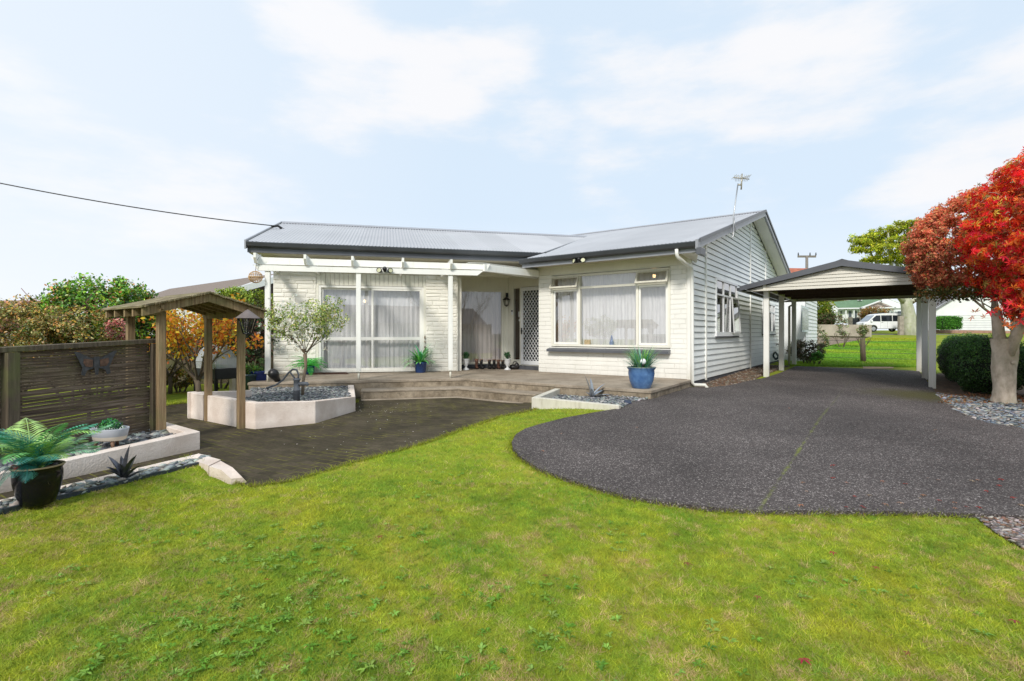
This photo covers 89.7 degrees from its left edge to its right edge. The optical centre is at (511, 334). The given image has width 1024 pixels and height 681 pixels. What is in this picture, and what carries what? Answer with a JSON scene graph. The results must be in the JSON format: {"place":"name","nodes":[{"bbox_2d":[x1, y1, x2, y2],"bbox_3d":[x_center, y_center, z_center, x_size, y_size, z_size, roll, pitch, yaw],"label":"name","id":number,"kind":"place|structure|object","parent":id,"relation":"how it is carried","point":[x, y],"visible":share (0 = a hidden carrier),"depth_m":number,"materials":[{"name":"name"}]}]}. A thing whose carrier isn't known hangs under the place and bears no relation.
{"place":"outdoors","nodes":[
{"label":"outdoors","id":0,"kind":"place"},
{"bbox_2d":[0,455,210,512],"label":"strip pebbles","id":1,"kind":"object","parent":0,"point":[72,487],"visible":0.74,"depth_m":4.05,"materials":[{"name":"grey gravel"}]},
{"bbox_2d":[0,418,113,507],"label":"potted palm","id":2,"kind":"object","parent":1,"relation":"on","point":[36,477],"visible":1,"depth_m":3.50,"materials":[{"name":"green plant"}]},
{"bbox_2d":[107,445,144,477],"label":"metal agave","id":3,"kind":"object","parent":1,"relation":"on","point":[122,469],"visible":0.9,"depth_m":4.13,"materials":[{"name":"grey metal"}]},
{"bbox_2d":[0,397,532,499],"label":"paving","id":4,"kind":"structure","parent":0,"point":[264,455],"depth_m":6.44,"materials":[{"name":"concrete"}]},
{"bbox_2d":[101,291,266,430],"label":"garden arch","id":5,"kind":"structure","parent":4,"relation":"on","point":[209,306],"depth_m":6.56,"materials":[{"name":"brown wood"}]},
{"bbox_2d":[236,309,259,342],"bbox_3d":[-3.363,-0.103,6.550,0.330,0.424,0.286,0,0,0],"label":"hanging lamp","id":6,"kind":"object","parent":5,"relation":"attached to","point":[247,314],"visible":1,"depth_m":6.51,"materials":[{"name":"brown metal"}]},
{"bbox_2d":[361,390,533,402],"bbox_3d":[-1.091,1.214,9.912,3.638,0.252,1.210,0,0,11],"label":"step riser","id":7,"kind":"object","parent":4,"relation":"on","point":[449,393],"visible":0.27,"depth_m":9.76,"materials":[{"name":"concrete"}]},
{"bbox_2d":[361,386,543,395],"bbox_3d":[-1.093,1.071,9.907,3.636,0.035,1.219,0,0,11],"label":"step","id":8,"kind":"object","parent":7,"relation":"on","point":[499,390],"visible":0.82,"depth_m":9.79,"materials":[{"name":"concrete"}]},
{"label":"step kerb riser","id":9,"kind":"structure","parent":4,"relation":"on","visible":0},
{"bbox_2d":[361,396,522,402],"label":"step kerb","id":10,"kind":"structure","parent":9,"relation":"on","point":[443,397],"depth_m":9.65,"materials":[{"name":"concrete"}]},
{"bbox_2d":[0,330,1023,680],"bbox_3d":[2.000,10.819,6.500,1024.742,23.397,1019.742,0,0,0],"label":"lawn","id":11,"kind":"structure","parent":0,"point":[182,394],"depth_m":2.79,"materials":[{"name":"green plant"}]},
{"bbox_2d":[0,300,39,334],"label":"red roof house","id":12,"kind":"structure","parent":11,"relation":"on","point":[14,315],"depth_m":20.71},
{"bbox_2d":[0,285,124,391],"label":"autumn shrub","id":13,"kind":"object","parent":11,"relation":"on","point":[8,311],"visible":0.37,"depth_m":8.75,"materials":[{"name":"orange plant"}]},
{"bbox_2d":[7,304,122,406],"bbox_3d":[-7.400,0.397,8.601,1.881,1.834,1.327,0,0,0],"label":"autumn shrub","id":14,"kind":"object","parent":11,"relation":"on","point":[67,323],"visible":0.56,"depth_m":8.39,"materials":[{"name":"orange plant"}]},
{"bbox_2d":[0,339,155,459],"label":"slatted screen","id":15,"kind":"object","parent":11,"relation":"on","point":[13,369],"visible":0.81,"depth_m":5.33,"materials":[{"name":"brown wood"}]},
{"bbox_2d":[74,351,116,375],"bbox_3d":[-4.418,0.309,5.476,0.016,0.255,0.420,0,0,19],"label":"butterfly ornament","id":16,"kind":"object","parent":15,"relation":"attached to","point":[95,363],"visible":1,"depth_m":5.46,"materials":[{"name":"grey paint"}]},
{"bbox_2d":[18,272,174,399],"bbox_3d":[-7.659,0.074,9.549,2.465,2.457,2.065,0,0,0],"label":"leafy bush","id":17,"kind":"object","parent":11,"relation":"on","point":[65,295],"visible":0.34,"depth_m":9.13,"materials":[{"name":"green plant"}]},
{"bbox_2d":[0,462,198,514],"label":"plastic edging","id":18,"kind":"object","parent":11,"relation":"on","point":[7,510],"visible":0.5,"depth_m":3.96,"materials":[{"name":"black plastic"}]},
{"bbox_2d":[0,422,199,492],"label":"stepped planter","id":19,"kind":"object","parent":11,"relation":"on","point":[183,440],"visible":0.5,"depth_m":5.18,"materials":[{"name":"white paint"}]},
{"bbox_2d":[73,318,149,418],"bbox_3d":[-5.713,0.547,7.502,0.786,1.572,0.837,0,0,0],"label":"hydrangea","id":20,"kind":"object","parent":11,"relation":"on","point":[122,334],"visible":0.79,"depth_m":7.55,"materials":[{"name":"red plant"}]},
{"bbox_2d":[0,453,245,500],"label":"kerb wall","id":21,"kind":"structure","parent":11,"relation":"on","point":[219,469],"depth_m":4.51,"materials":[{"name":"white paint"}]},
{"bbox_2d":[2,335,272,387],"bbox_3d":[-9.833,0.650,11.999,7.998,1.250,0.020,0,0,-17],"label":"paling fence","id":22,"kind":"object","parent":11,"relation":"on","point":[186,366],"visible":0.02,"depth_m":12.50,"materials":[{"name":"brown wood"}]},
{"bbox_2d":[102,296,184,395],"bbox_3d":[-7.359,0.263,10.200,1.623,2.062,1.611,0,0,0],"label":"leafy bush","id":23,"kind":"object","parent":11,"relation":"on","point":[149,325],"visible":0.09,"depth_m":9.81,"materials":[{"name":"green plant"}]},
{"bbox_2d":[140,319,215,393],"bbox_3d":[-6.886,0.435,10.701,1.734,1.796,1.862,0,0,14],"label":"autumn tree","id":24,"kind":"object","parent":11,"relation":"on","point":[170,375],"visible":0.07,"depth_m":10.57,"materials":[{"name":"orange plant"}]},
{"bbox_2d":[166,366,201,392],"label":"shrub","id":25,"kind":"object","parent":11,"relation":"on","point":[187,381],"visible":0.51,"depth_m":10.83,"materials":[{"name":"green plant"}]},
{"bbox_2d":[117,274,272,361],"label":"brick house","id":26,"kind":"structure","parent":11,"relation":"on","point":[211,287],"depth_m":19.99,"materials":[{"name":"white tile"}]},
{"bbox_2d":[138,293,266,391],"bbox_3d":[-5.444,0.295,9.175,1.693,2.099,1.842,0,0,40],"label":"autumn tree","id":27,"kind":"object","parent":11,"relation":"on","point":[220,338],"visible":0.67,"depth_m":9.11,"materials":[{"name":"orange plant"}]},
{"bbox_2d":[190,319,235,388],"bbox_3d":[-6.489,0.271,11.505,1.154,2.050,1.426,0,0,0],"label":"red shrub","id":28,"kind":"object","parent":11,"relation":"on","point":[225,387],"visible":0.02,"depth_m":11.58,"materials":[{"name":"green plant"}]},
{"bbox_2d":[194,345,236,390],"bbox_3d":[-5.895,0.699,10.259,0.713,1.002,0.480,0,0,29],"label":"raised cold frame","id":29,"kind":"object","parent":11,"relation":"on","point":[223,368],"visible":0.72,"depth_m":10.09,"materials":[{"name":"black plastic"}]},
{"bbox_2d":[229,378,235,390],"bbox_3d":[-5.347,1.050,11.312,0.488,0.320,1.709,0,0,17],"label":"planter","id":30,"kind":"object","parent":11,"relation":"on","point":[232,384],"visible":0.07,"depth_m":10.57,"materials":[{"name":"white paint"}]},
{"bbox_2d":[214,286,272,334],"bbox_3d":[-7.341,-0.024,14.043,1.981,2.633,1.424,0,0,-16],"label":"bright hedge","id":31,"kind":"object","parent":11,"relation":"on","point":[250,296],"visible":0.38,"depth_m":13.73,"materials":[{"name":"green plant"}]},
{"bbox_2d":[221,300,279,370],"bbox_3d":[-5.776,0.282,11.241,1.242,2.024,1.441,0,0,0],"label":"dark shrub","id":32,"kind":"object","parent":11,"relation":"on","point":[252,355],"visible":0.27,"depth_m":11.11,"materials":[{"name":"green plant"}]},
{"bbox_2d":[187,385,354,428],"bbox_3d":[-3.261,1.161,8.274,1.932,0.577,2.888,0,0,39],"label":"raised planter","id":33,"kind":"object","parent":11,"relation":"on","point":[221,407],"visible":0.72,"depth_m":7.26,"materials":[{"name":"white paint"}]},
{"label":"planter soil","id":34,"kind":"structure","parent":33,"relation":"in","visible":0},
{"bbox_2d":[236,385,350,401],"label":"planter gravel","id":35,"kind":"structure","parent":34,"relation":"on","point":[271,394],"depth_m":8.61,"materials":[{"name":"grey gravel"}]},
{"bbox_2d":[266,368,308,400],"bbox_3d":[-3.376,0.759,7.778,0.634,0.481,0.109,0,0,-2],"label":"water pump","id":36,"kind":"object","parent":35,"relation":"on","point":[296,389],"visible":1,"depth_m":7.75,"materials":[{"name":"metal"}]},
{"bbox_2d":[258,294,349,394],"bbox_3d":[-3.394,0.185,8.502,1.393,1.691,1.173,0,0,-16],"label":"tree","id":37,"kind":"object","parent":35,"relation":"on","point":[284,328],"visible":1,"depth_m":8.30,"materials":[{"name":"green plant"}]},
{"bbox_2d":[249,381,692,398],"bbox_3d":[-0.830,1.175,11.357,9.139,0.450,5.035,0,0,11],"label":"terrace base","id":38,"kind":"object","parent":11,"relation":"on","point":[358,387],"visible":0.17,"depth_m":9.86,"materials":[{"name":"concrete"}]},
{"bbox_2d":[248,368,690,393],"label":"terrace","id":39,"kind":"structure","parent":38,"relation":"on","point":[563,380],"depth_m":10.40,"materials":[{"name":"concrete"}]},
{"bbox_2d":[245,358,262,389],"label":"potted shrub","id":40,"kind":"object","parent":39,"relation":"on","point":[249,377],"visible":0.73,"depth_m":9.83,"materials":[{"name":"green plant"}]},
{"bbox_2d":[251,358,266,380],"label":"potted shrub","id":41,"kind":"object","parent":39,"relation":"on","point":[261,376],"visible":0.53,"depth_m":9.96,"materials":[{"name":"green plant"}]},
{"bbox_2d":[268,368,280,381],"bbox_3d":[-4.419,0.836,9.689,0.234,0.435,0.190,13,46,25],"label":"black pot","id":42,"kind":"object","parent":39,"relation":"on","point":[273,373],"visible":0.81,"depth_m":9.57,"materials":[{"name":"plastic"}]},
{"bbox_2d":[286,356,325,375],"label":"potted fern","id":43,"kind":"object","parent":39,"relation":"on","point":[311,365],"visible":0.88,"depth_m":11.46,"materials":[{"name":"green plant"}]},
{"bbox_2d":[308,372,347,374],"bbox_3d":[-4.120,0.880,11.558,0.830,0.040,0.130,0,0,-14],"label":"doormat","id":44,"kind":"object","parent":39,"relation":"on","point":[318,373],"visible":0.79,"depth_m":11.53,"materials":[{"name":"fabric"}]},
{"bbox_2d":[251,253,538,381],"bbox_3d":[-2.082,-0.316,11.241,6.226,2.432,2.106,0,0,-14],"label":"pergola","id":45,"kind":"object","parent":39,"relation":"on","point":[267,265],"visible":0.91,"depth_m":10.13,"materials":[{"name":"white paint"}]},
{"bbox_2d":[248,255,262,282],"bbox_3d":[-4.779,-1.220,9.600,0.256,0.536,0.257,0,0,0],"label":"hanging lantern","id":46,"kind":"object","parent":45,"relation":"hanging from","point":[259,278],"visible":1,"depth_m":9.56,"materials":[{"name":"wicker"}]},
{"bbox_2d":[376,266,392,272],"bbox_3d":[-2.502,-1.266,10.123,0.319,0.128,0.120,0,0,-14],"label":"floodlight","id":47,"kind":"object","parent":45,"relation":"attached to","point":[384,268],"visible":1,"depth_m":10.09,"materials":[{"name":"white plastic"}]},
{"bbox_2d":[401,345,438,372],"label":"potted lily","id":48,"kind":"object","parent":39,"relation":"on","point":[420,362],"visible":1,"depth_m":11.94,"materials":[{"name":"ceramic"}]},
{"bbox_2d":[463,351,469,369],"bbox_3d":[-1.153,0.663,12.934,0.190,0.475,0.212,0,0,0],"label":"topiary urn","id":49,"kind":"object","parent":39,"relation":"on","point":[465,360],"visible":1,"depth_m":12.88,"materials":[{"name":"white ceramic"}]},
{"bbox_2d":[504,351,510,369],"bbox_3d":[-0.116,0.666,12.920,0.195,0.468,0.210,0,0,0],"label":"topiary urn","id":50,"kind":"object","parent":39,"relation":"on","point":[507,360],"visible":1,"depth_m":12.88,"materials":[{"name":"white ceramic"}]},
{"bbox_2d":[509,361,518,369],"bbox_3d":[0.051,0.799,13.110,0.280,0.221,0.160,0,0,0],"label":"bag","id":51,"kind":"object","parent":39,"relation":"on","point":[514,366],"visible":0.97,"depth_m":13.06,"materials":[{"name":"leather"}]},
{"bbox_2d":[4,469,995,680],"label":"lawn weeds","id":52,"kind":"object","parent":11,"relation":"on","point":[283,618],"visible":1,"depth_m":2.30,"materials":[{"name":"green plant"}]},
{"bbox_2d":[244,210,790,387],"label":"house","id":53,"kind":"structure","parent":11,"relation":"on","point":[678,300],"depth_m":12.10,"materials":[{"name":"paint"}]},
{"bbox_2d":[0,183,273,225],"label":"power cable","id":54,"kind":"object","parent":53,"relation":"attached to","point":[132,206],"visible":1,"depth_m":12.08,"materials":[{"name":"black plastic"}]},
{"bbox_2d":[319,285,423,371],"bbox_3d":[-3.275,-0.118,12.082,2.370,2.005,0.082,0,0,-14],"label":"sliding door","id":55,"kind":"structure","parent":53,"relation":"in","point":[321,287],"depth_m":12.07,"materials":[{"name":"white paint"}]},
{"bbox_2d":[461,289,502,363],"bbox_3d":[-0.882,-0.193,13.555,1.327,1.946,0.080,0,0,-14],"label":"window","id":56,"kind":"structure","parent":53,"relation":"in","point":[463,290],"depth_m":13.67,"materials":[{"name":"beige paint"}]},
{"bbox_2d":[521,286,538,364],"bbox_3d":[0.561,-0.213,13.206,0.840,2.007,0.098,0,0,36],"label":"security door","id":57,"kind":"structure","parent":53,"relation":"in","point":[523,289],"depth_m":13.33,"materials":[{"name":"white paint"}]},
{"bbox_2d":[525,290,538,360],"bbox_3d":[0.619,-0.218,13.286,0.700,1.917,0.020,0,0,36],"label":"dark inner door","id":58,"kind":"structure","parent":53,"relation":"in","point":[531,290],"depth_m":13.34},
{"bbox_2d":[572,257,584,262],"bbox_3d":[1.419,-1.571,10.910,0.319,0.128,0.120,0,0,36],"label":"floodlight","id":59,"kind":"object","parent":53,"relation":"attached to","point":[574,260],"visible":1,"depth_m":10.89,"materials":[{"name":"black plastic"}]},
{"bbox_2d":[549,267,669,347],"bbox_3d":[2.043,-0.536,11.228,2.806,1.631,0.215,0,0,36],"label":"window","id":60,"kind":"structure","parent":53,"relation":"in","point":[639,284],"depth_m":11.12,"materials":[{"name":"beige paint"}]},
{"bbox_2d":[714,277,740,337],"bbox_3d":[5.320,-0.612,12.629,0.135,1.394,2.201,0,0,36],"label":"window","id":61,"kind":"structure","parent":53,"relation":"in","point":[726,291],"depth_m":12.62,"materials":[{"name":"white paint"}]},
{"bbox_2d":[731,174,750,237],"bbox_3d":[5.053,-2.832,11.406,0.444,1.441,0.281,0,0,0],"label":"tv antenna","id":62,"kind":"object","parent":53,"relation":"attached to","point":[742,177],"visible":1,"depth_m":11.39,"materials":[{"name":"metal"}]},
{"bbox_2d":[762,301,775,334],"bbox_3d":[8.619,-0.507,17.259,0.070,1.085,2.327,0,0,36],"label":"window","id":63,"kind":"structure","parent":53,"relation":"in","point":[772,306],"depth_m":17.75,"materials":[{"name":"glass"}]},
{"bbox_2d":[532,388,620,409],"bbox_3d":[0.785,1.211,8.159,0.937,0.477,2.010,0,0,-22],"label":"planter","id":64,"kind":"object","parent":11,"relation":"on","point":[545,400],"visible":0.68,"depth_m":7.84,"materials":[{"name":"beige paint"}]},
{"bbox_2d":[267,535,1019,665],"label":"fallen lawn leaves","id":65,"kind":"object","parent":11,"relation":"on","point":[687,563],"visible":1,"depth_m":2.45,"materials":[{"name":"red plant"}]},
{"bbox_2d":[784,300,816,361],"bbox_3d":[10.626,-0.460,20.170,1.902,3.320,5.476,0,0,36],"label":"annex","id":66,"kind":"object","parent":11,"relation":"on","point":[806,321],"visible":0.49,"depth_m":18.94,"materials":[{"name":"white paint"}]},
{"bbox_2d":[790,304,791,360],"bbox_3d":[10.272,0.003,18.850,0.190,2.195,0.028,0,0,36],"label":"door","id":67,"kind":"structure","parent":66,"relation":"in","point":[790,304],"depth_m":18.86,"materials":[{"name":"white paint"}]},
{"bbox_2d":[801,305,808,331],"bbox_3d":[10.352,-0.525,18.200,0.034,0.900,1.959,0,0,36],"label":"window","id":68,"kind":"structure","parent":66,"relation":"in","point":[802,306],"depth_m":17.52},
{"bbox_2d":[785,339,826,362],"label":"border shrub","id":69,"kind":"object","parent":11,"relation":"on","point":[800,347],"visible":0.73,"depth_m":17.50,"materials":[{"name":"green plant"}]},
{"bbox_2d":[797,253,816,267],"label":"utility pole","id":70,"kind":"object","parent":11,"relation":"on","point":[806,257],"visible":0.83,"depth_m":59.94,"materials":[{"name":"grey wood"}]},
{"bbox_2d":[809,350,824,363],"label":"border shrub","id":71,"kind":"object","parent":11,"relation":"on","point":[814,355],"visible":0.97,"depth_m":16.98,"materials":[{"name":"green plant"}]},
{"bbox_2d":[819,333,830,346],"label":"climbing shrub","id":72,"kind":"object","parent":11,"relation":"on","point":[826,340],"visible":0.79,"depth_m":29.42,"materials":[{"name":"green plant"}]},
{"bbox_2d":[817,301,836,323],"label":"garden tree","id":73,"kind":"object","parent":11,"relation":"on","point":[825,308],"visible":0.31,"depth_m":58.88,"materials":[{"name":"green plant"}]},
{"bbox_2d":[817,312,837,324],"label":"garden bush","id":74,"kind":"object","parent":11,"relation":"on","point":[827,319],"visible":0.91,"depth_m":57.57,"materials":[{"name":"green plant"}]},
{"bbox_2d":[831,312,851,346],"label":"climbing shrub","id":75,"kind":"object","parent":11,"relation":"on","point":[843,332],"visible":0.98,"depth_m":29.45,"materials":[{"name":"green plant"}]},
{"bbox_2d":[817,325,871,344],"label":"concrete wall","id":76,"kind":"structure","parent":11,"relation":"on","point":[830,330],"depth_m":31.60,"materials":[{"name":"beige concrete"}]},
{"bbox_2d":[778,337,915,366],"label":"field grass","id":77,"kind":"structure","parent":11,"relation":"on","point":[893,360],"depth_m":22.13,"materials":[{"name":"green plant"}]},
{"bbox_2d":[789,268,806,272],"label":"red roof house","id":78,"kind":"structure","parent":77,"relation":"on","point":[794,269],"depth_m":47.79,"materials":[{"name":"ceramic"}]},
{"bbox_2d":[796,338,908,361],"bbox_3d":[13.408,0.632,18.134,6.575,0.964,0.351,0,0,13],"label":"wire fence","id":79,"kind":"object","parent":11,"relation":"on","point":[862,350],"visible":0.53,"depth_m":18.36,"materials":[{"name":"paint"}]},
{"bbox_2d":[855,324,870,344],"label":"climbing shrub","id":80,"kind":"object","parent":11,"relation":"on","point":[864,331],"visible":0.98,"depth_m":29.46,"materials":[{"name":"green plant"}]},
{"bbox_2d":[830,299,900,322],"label":"villa","id":81,"kind":"object","parent":11,"relation":"on","point":[849,308],"visible":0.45,"depth_m":77.00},
{"bbox_2d":[857,306,890,317],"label":"garden tree","id":82,"kind":"object","parent":11,"relation":"on","point":[864,312],"visible":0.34,"depth_m":69.67,"materials":[{"name":"brown plant"}]},
{"bbox_2d":[846,219,947,334],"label":"layered tree","id":83,"kind":"object","parent":11,"relation":"on","point":[879,241],"visible":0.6,"depth_m":53.34,"materials":[{"name":"green plant"}]},
{"bbox_2d":[898,316,903,334],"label":"gate pillar","id":84,"kind":"structure","parent":11,"relation":"on","point":[900,325],"depth_m":53.50,"materials":[{"name":"stone"}]},
{"bbox_2d":[936,316,962,329],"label":"clipped shrub","id":85,"kind":"object","parent":11,"relation":"on","point":[948,322],"visible":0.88,"depth_m":56.40,"materials":[{"name":"green plant"}]},
{"bbox_2d":[936,294,1016,332],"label":"white garage","id":86,"kind":"structure","parent":11,"relation":"on","point":[977,323],"depth_m":60.00,"materials":[{"name":"paint"}]},
{"bbox_2d":[0,0,1023,329],"label":"sky","id":87,"kind":"structure","parent":0,"point":[844,118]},
{"bbox_2d":[622,345,662,388],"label":"potted plant","id":88,"kind":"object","parent":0,"point":[640,377],"depth_m":8.45,"materials":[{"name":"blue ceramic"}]},
{"bbox_2d":[693,365,789,386],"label":"gravel","id":89,"kind":"structure","parent":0,"point":[733,376],"depth_m":12.50,"materials":[{"name":"gravel"}]},
{"bbox_2d":[512,366,1023,518],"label":"driveway","id":90,"kind":"structure","parent":0,"point":[767,444],"depth_m":5.24,"materials":[{"name":"grey asphalt"}]},
{"bbox_2d":[542,433,1023,508],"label":"fallen leaves","id":91,"kind":"object","parent":90,"relation":"on","point":[900,502],"visible":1,"depth_m":3.88,"materials":[{"name":"red plant"}]},
{"bbox_2d":[737,259,960,388],"bbox_3d":[8.944,-0.215,13.685,4.380,2.923,5.580,0,0,36],"label":"carport","id":92,"kind":"object","parent":90,"relation":"on","point":[840,279],"visible":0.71,"depth_m":12.53,"materials":[{"name":"white paint"}]},
{"bbox_2d":[863,362,892,368],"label":"bare path","id":93,"kind":"structure","parent":0,"point":[869,367],"depth_m":15.92,"materials":[{"name":"grey concrete"}]},
{"bbox_2d":[872,334,977,334],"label":"road","id":94,"kind":"structure","parent":0,"point":[936,334],"depth_m":54.53,"materials":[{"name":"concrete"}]},
{"bbox_2d":[856,312,900,331],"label":"parked van","id":95,"kind":"object","parent":94,"relation":"on","point":[883,320],"visible":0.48,"depth_m":55.22,"materials":[{"name":"white paint"}]},
{"bbox_2d":[927,373,1023,423],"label":"mulch bed","id":96,"kind":"object","parent":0,"point":[944,384],"visible":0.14,"depth_m":10.79,"materials":[{"name":"brown soil"}]},
{"bbox_2d":[898,183,1023,305],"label":"red maple","id":97,"kind":"object","parent":96,"relation":"on","point":[929,267],"visible":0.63,"depth_m":9.11,"materials":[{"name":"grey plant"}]},
{"bbox_2d":[936,332,985,381],"bbox_3d":[10.909,0.588,12.338,1.174,1.305,5.636,0,0,36],"label":"box hedge","id":98,"kind":"object","parent":96,"relation":"on","point":[946,345],"visible":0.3,"depth_m":12.07,"materials":[{"name":"green plant"}]},
{"bbox_2d":[936,392,1023,428],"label":"slate chips","id":99,"kind":"object","parent":96,"relation":"on","point":[996,412],"visible":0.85,"depth_m":7.91,"materials":[{"name":"grey gravel"}]},
{"bbox_2d":[937,392,1023,404],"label":"leaf litter","id":100,"kind":"object","parent":99,"relation":"on","point":[988,397],"visible":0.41,"depth_m":9.18,"materials":[{"name":"brown plant"}]},
{"bbox_2d":[946,146,1023,403],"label":"red maple","id":101,"kind":"object","parent":96,"relation":"on","point":[976,237],"visible":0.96,"depth_m":8.05,"materials":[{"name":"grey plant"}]},
{"bbox_2d":[946,333,1023,393],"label":"box hedge","id":102,"kind":"object","parent":96,"relation":"on","point":[971,362],"visible":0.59,"depth_m":9.89,"materials":[{"name":"green plant"}]},
{"bbox_2d":[978,519,1017,545],"bbox_3d":[3.456,1.305,3.348,1.222,0.040,0.648,0,0,-40],"label":"gravel corner","id":103,"kind":"object","parent":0,"point":[1001,536],"visible":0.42,"depth_m":3.27,"materials":[{"name":"grey gravel"}]},
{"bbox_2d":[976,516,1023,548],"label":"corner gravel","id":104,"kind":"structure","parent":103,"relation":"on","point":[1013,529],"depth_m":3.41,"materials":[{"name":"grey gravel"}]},
{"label":"bed soil","id":105,"kind":"structure","parent":0,"visible":0},
{"bbox_2d":[551,394,647,406],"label":"bed gravel","id":106,"kind":"structure","parent":105,"relation":"on","point":[616,399],"depth_m":8.27,"materials":[{"name":"white gravel"}]},
{"bbox_2d":[585,377,611,396],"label":"metal agave","id":107,"kind":"object","parent":106,"relation":"on","point":[592,393],"visible":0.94,"depth_m":8.61,"materials":[{"name":"silver metal"}]},
{"label":"lower bed soil","id":108,"kind":"structure","parent":0,"visible":0},
{"bbox_2d":[0,429,175,470],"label":"bed pebbles","id":109,"kind":"object","parent":108,"relation":"on","point":[138,437],"visible":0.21,"depth_m":5.39,"materials":[{"name":"grey gravel"}]},
{"bbox_2d":[90,417,129,447],"bbox_3d":[-4.057,0.993,5.196,0.366,0.302,0.280,0,0,11],"label":"bowl planter","id":110,"kind":"object","parent":109,"relation":"on","point":[117,431],"visible":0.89,"depth_m":5.12,"materials":[{"name":"white ceramic"}]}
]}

